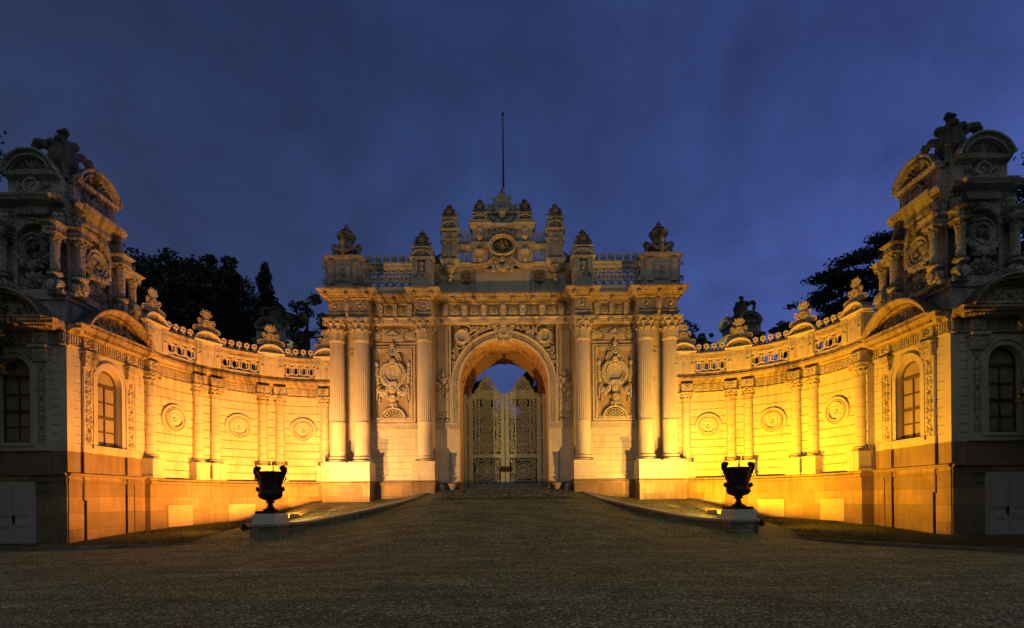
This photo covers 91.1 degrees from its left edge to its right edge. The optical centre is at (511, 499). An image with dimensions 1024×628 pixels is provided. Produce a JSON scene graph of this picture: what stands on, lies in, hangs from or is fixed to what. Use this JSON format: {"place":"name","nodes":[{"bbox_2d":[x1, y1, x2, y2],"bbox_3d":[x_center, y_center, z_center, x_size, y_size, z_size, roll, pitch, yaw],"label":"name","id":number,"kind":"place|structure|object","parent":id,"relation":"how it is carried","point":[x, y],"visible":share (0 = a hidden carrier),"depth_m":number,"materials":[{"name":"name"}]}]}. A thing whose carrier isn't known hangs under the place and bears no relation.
{"place":"outdoors","nodes":[
{"label":"outdoors","id":0,"kind":"place"},
{"bbox_2d":[0,520,251,547],"bbox_3d":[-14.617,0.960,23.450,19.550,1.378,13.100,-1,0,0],"label":"lawn","id":1,"kind":"structure","parent":0,"point":[189,535],"depth_m":19.78,"materials":[{"name":"plant"}]},
{"bbox_2d":[240,523,250,530],"bbox_3d":[-11.063,1.158,20.900,0.333,0.342,0.502,-1,0,0],"label":"floodlight","id":2,"kind":"object","parent":1,"relation":"on","point":[244,527],"visible":0.76,"depth_m":20.71,"materials":[{"name":"metal"}]},
{"bbox_2d":[289,514,299,518],"bbox_3d":[-10.053,0.845,23.265,0.297,0.367,0.500,-1,0,42],"label":"floodlight","id":3,"kind":"object","parent":1,"relation":"on","point":[294,515],"visible":0.57,"depth_m":23.15,"materials":[{"name":"metal"}]},
{"bbox_2d":[431,489,576,498],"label":"steps","id":4,"kind":"structure","parent":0,"point":[500,493],"depth_m":26.66,"materials":[{"name":"grey stone"}]},
{"bbox_2d":[0,490,1023,627],"bbox_3d":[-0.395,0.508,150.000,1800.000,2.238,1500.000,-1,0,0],"label":"ground","id":5,"kind":"structure","parent":0,"point":[582,560],"depth_m":10.32,"materials":[{"name":"grey asphalt"}]},
{"bbox_2d":[0,130,6,180],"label":"cedar tree","id":6,"kind":"object","parent":5,"relation":"on","point":[5,133],"visible":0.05,"depth_m":27.81,"materials":[{"name":"green plant"}]},
{"bbox_2d":[0,295,21,380],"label":"street tree","id":7,"kind":"object","parent":5,"relation":"on","point":[13,366],"visible":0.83,"depth_m":17.86,"materials":[{"name":"green plant"}]},
{"bbox_2d":[0,146,158,543],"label":"corner pavilion","id":8,"kind":"structure","parent":5,"relation":"on","point":[72,439],"depth_m":18.75,"materials":[{"name":"stone"}]},
{"bbox_2d":[3,360,29,442],"bbox_3d":[-18.385,-3.648,18.769,1.170,3.125,0.082,-1,0,0],"label":"window","id":9,"kind":"structure","parent":8,"relation":"in","point":[16,411],"depth_m":18.78,"materials":[{"name":"black glass"}]},
{"bbox_2d":[31,128,93,171],"bbox_3d":[-17.885,-13.521,20.159,1.597,2.330,2.113,-1,0,41],"label":"rooftop sculpture","id":10,"kind":"object","parent":8,"relation":"on","point":[59,145],"visible":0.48,"depth_m":19.75,"materials":[{"name":"stone"}]},
{"bbox_2d":[98,371,115,447],"bbox_3d":[-16.655,-3.664,20.500,0.082,3.125,1.170,-1,0,0],"label":"window","id":11,"kind":"structure","parent":8,"relation":"in","point":[106,384],"depth_m":20.64,"materials":[{"name":"beige glass"}]},
{"bbox_2d":[0,543,196,550],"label":"kerb","id":12,"kind":"structure","parent":5,"relation":"on","point":[74,547],"depth_m":17.52,"materials":[{"name":"stone"}]},
{"bbox_2d":[122,243,209,358],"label":"broadleaf tree","id":13,"kind":"object","parent":5,"relation":"on","point":[169,289],"visible":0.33,"depth_m":42.50,"materials":[{"name":"green plant"}]},
{"bbox_2d":[136,252,206,316],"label":"broadleaf tree","id":14,"kind":"object","parent":5,"relation":"on","point":[154,256],"visible":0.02,"depth_m":55.54,"materials":[{"name":"green plant"}]},
{"bbox_2d":[137,247,243,368],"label":"broadleaf tree","id":15,"kind":"object","parent":5,"relation":"on","point":[189,268],"visible":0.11,"depth_m":45.19,"materials":[{"name":"green plant"}]},
{"bbox_2d":[195,254,257,344],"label":"broadleaf tree","id":16,"kind":"object","parent":5,"relation":"on","point":[211,259],"visible":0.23,"depth_m":49.72,"materials":[{"name":"green plant"}]},
{"bbox_2d":[208,270,252,368],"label":"cypress tree","id":17,"kind":"object","parent":5,"relation":"on","point":[227,305],"visible":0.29,"depth_m":45.47,"materials":[{"name":"green plant"}]},
{"bbox_2d":[140,287,329,530],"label":"curved wall","id":18,"kind":"structure","parent":5,"relation":"on","point":[215,433],"depth_m":26.16,"materials":[{"name":"stone"}]},
{"bbox_2d":[237,275,278,349],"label":"broadleaf tree","id":19,"kind":"object","parent":5,"relation":"on","point":[252,290],"depth_m":54.25,"materials":[{"name":"green plant"}]},
{"bbox_2d":[240,261,281,371],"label":"cypress tree","id":20,"kind":"object","parent":5,"relation":"on","point":[263,278],"visible":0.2,"depth_m":45.55,"materials":[{"name":"green plant"}]},
{"bbox_2d":[244,317,302,375],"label":"corner pavilion","id":21,"kind":"structure","parent":5,"relation":"on","point":[284,332],"depth_m":41.17,"materials":[{"name":"stone"}]},
{"bbox_2d":[260,302,283,320],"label":"rooftop sculpture","id":22,"kind":"object","parent":21,"relation":"on","point":[275,312],"visible":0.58,"depth_m":42.23,"materials":[{"name":"stone"}]},
{"bbox_2d":[248,300,314,372],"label":"broadleaf tree","id":23,"kind":"object","parent":5,"relation":"on","point":[288,316],"visible":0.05,"depth_m":46.89,"materials":[{"name":"green plant"}]},
{"bbox_2d":[283,293,327,377],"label":"broadleaf tree","id":24,"kind":"object","parent":5,"relation":"on","point":[307,334],"visible":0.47,"depth_m":43.59,"materials":[{"name":"green plant"}]},
{"bbox_2d":[248,493,426,537],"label":"wall","id":25,"kind":"structure","parent":5,"relation":"on","point":[268,530],"depth_m":21.18,"materials":[{"name":"stone"}]},
{"bbox_2d":[252,513,288,523],"bbox_3d":[-9.493,0.748,19.750,0.940,0.390,0.940,-1,0,7],"label":"urn pedestal","id":26,"kind":"object","parent":25,"relation":"on","point":[278,518],"visible":0.89,"depth_m":19.32,"materials":[{"name":"white stone"}]},
{"bbox_2d":[253,466,286,513],"bbox_3d":[-9.504,-0.383,19.750,1.106,1.869,1.106,-1,0,-42],"label":"garden urn","id":27,"kind":"object","parent":26,"relation":"on","point":[270,489],"visible":1,"depth_m":19.49,"materials":[{"name":"black metal"}]},
{"bbox_2d":[472,380,495,468],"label":"garden tree","id":28,"kind":"object","parent":5,"relation":"on","point":[476,384],"visible":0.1,"depth_m":61.14,"materials":[{"name":"green plant"}]},
{"bbox_2d":[473,415,500,487],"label":"garden tree","id":29,"kind":"object","parent":5,"relation":"on","point":[488,434],"visible":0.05,"depth_m":63.78,"materials":[{"name":"green plant"}]},
{"bbox_2d":[482,406,517,486],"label":"garden tree","id":30,"kind":"object","parent":5,"relation":"on","point":[504,419],"visible":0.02,"depth_m":70.69,"materials":[{"name":"green plant"}]},
{"bbox_2d":[315,186,689,501],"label":"monumental gate","id":31,"kind":"structure","parent":5,"relation":"on","point":[423,349],"depth_m":28.61,"materials":[{"name":"stone"}]},
{"bbox_2d":[501,112,504,187],"bbox_3d":[-0.511,-20.086,28.880,0.148,4.380,0.148,-1,0,-22],"label":"flagpole","id":32,"kind":"object","parent":31,"relation":"on","point":[502,113],"visible":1,"depth_m":28.85,"materials":[{"name":"metal"}]},
{"bbox_2d":[473,431,536,487],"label":"garden hedge","id":33,"kind":"object","parent":5,"relation":"on","point":[492,461],"visible":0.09,"depth_m":45.65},
{"bbox_2d":[504,414,533,480],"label":"garden tree","id":34,"kind":"object","parent":5,"relation":"on","point":[514,437],"visible":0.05,"depth_m":65.16,"materials":[{"name":"green plant"}]},
{"bbox_2d":[512,371,537,479],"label":"garden tree","id":35,"kind":"object","parent":5,"relation":"on","point":[529,378],"visible":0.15,"depth_m":60.78,"materials":[{"name":"green plant"}]},
{"bbox_2d":[583,491,759,533],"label":"wall","id":36,"kind":"structure","parent":5,"relation":"on","point":[731,526],"depth_m":21.09,"materials":[{"name":"stone"}]},
{"bbox_2d":[721,509,756,519],"bbox_3d":[8.906,0.573,19.750,0.940,0.390,0.940,-1,0,-7],"label":"urn pedestal","id":37,"kind":"object","parent":36,"relation":"on","point":[736,514],"visible":0.96,"depth_m":19.32,"materials":[{"name":"white stone"}]},
{"bbox_2d":[721,462,754,508],"bbox_3d":[8.895,-0.558,19.750,1.106,1.869,1.106,-1,0,35],"label":"garden urn","id":38,"kind":"object","parent":37,"relation":"on","point":[737,485],"visible":1,"depth_m":19.50,"materials":[{"name":"black metal"}]},
{"bbox_2d":[679,319,709,371],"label":"broadleaf tree","id":39,"kind":"object","parent":5,"relation":"on","point":[700,338],"visible":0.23,"depth_m":49.21,"materials":[{"name":"green plant"}]},
{"bbox_2d":[698,333,717,371],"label":"broadleaf tree","id":40,"kind":"object","parent":5,"relation":"on","point":[711,335],"visible":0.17,"depth_m":53.80,"materials":[{"name":"green plant"}]},
{"bbox_2d":[676,276,874,524],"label":"curved wall","id":41,"kind":"structure","parent":5,"relation":"on","point":[797,428],"depth_m":25.55,"materials":[{"name":"stone"}]},
{"bbox_2d":[768,320,792,359],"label":"broadleaf tree","id":42,"kind":"object","parent":5,"relation":"on","point":[782,327],"visible":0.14,"depth_m":49.81,"materials":[{"name":"green plant"}]},
{"bbox_2d":[782,251,889,351],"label":"cedar tree","id":43,"kind":"object","parent":5,"relation":"on","point":[839,276],"visible":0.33,"depth_m":43.45,"materials":[{"name":"green plant"}]},
{"bbox_2d":[817,230,892,312],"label":"cedar tree","id":44,"kind":"object","parent":5,"relation":"on","point":[880,240],"visible":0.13,"depth_m":45.18,"materials":[{"name":"green plant"}]},
{"bbox_2d":[788,537,1023,552],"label":"kerb","id":45,"kind":"structure","parent":5,"relation":"on","point":[968,548],"depth_m":15.31,"materials":[{"name":"stone"}]},
{"bbox_2d":[858,129,1023,535],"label":"corner pavilion","id":46,"kind":"structure","parent":5,"relation":"on","point":[942,338],"depth_m":18.31,"materials":[{"name":"stone"}]},
{"bbox_2d":[901,361,919,439],"bbox_3d":[16.082,-3.975,20.100,0.082,3.125,1.170,-1,0,0],"label":"window","id":47,"kind":"structure","parent":46,"relation":"in","point":[910,380],"depth_m":20.24,"materials":[{"name":"beige glass"}]},
{"bbox_2d":[919,112,982,156],"bbox_3d":[17.125,-13.854,19.759,1.597,2.330,2.113,-1,0,-41],"label":"rooftop sculpture","id":48,"kind":"object","parent":46,"relation":"on","point":[952,130],"visible":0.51,"depth_m":19.35,"materials":[{"name":"stone"}]},
{"bbox_2d":[989,347,1015,431],"bbox_3d":[17.813,-3.992,18.369,1.170,3.125,0.082,-1,0,0],"label":"window","id":49,"kind":"structure","parent":46,"relation":"in","point":[1002,365],"depth_m":18.38,"materials":[{"name":"black glass"}]},
{"bbox_2d":[1013,148,1023,253],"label":"cedar tree","id":50,"kind":"object","parent":5,"relation":"on","point":[1019,193],"visible":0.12,"depth_m":26.93,"materials":[{"name":"green plant"}]},
{"bbox_2d":[1014,314,1023,406],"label":"street tree","id":51,"kind":"object","parent":5,"relation":"on","point":[1019,328],"visible":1,"depth_m":17.06,"materials":[{"name":"green plant"}]},
{"bbox_2d":[0,0,1023,487],"label":"sky","id":52,"kind":"structure","parent":0,"point":[768,139],"materials":[{"name":"blue"}]},
{"bbox_2d":[713,310,774,370],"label":"corner pavilion","id":53,"kind":"structure","parent":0,"point":[753,319],"depth_m":40.70,"materials":[{"name":"stone"}]},
{"bbox_2d":[733,296,755,314],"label":"rooftop sculpture","id":54,"kind":"object","parent":53,"relation":"on","point":[740,306],"visible":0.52,"depth_m":41.84,"materials":[{"name":"stone"}]},
{"bbox_2d":[685,514,1023,548],"bbox_3d":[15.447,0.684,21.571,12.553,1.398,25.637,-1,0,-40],"label":"lawn","id":55,"kind":"structure","parent":0,"point":[882,527],"depth_m":18.80,"materials":[{"name":"plant"}]},
{"bbox_2d":[707,510,717,514],"bbox_3d":[9.268,0.662,23.265,0.297,0.367,0.500,-1,0,-42],"label":"floodlight","id":56,"kind":"object","parent":55,"relation":"on","point":[713,512],"visible":0.64,"depth_m":23.15,"materials":[{"name":"metal"}]}
]}

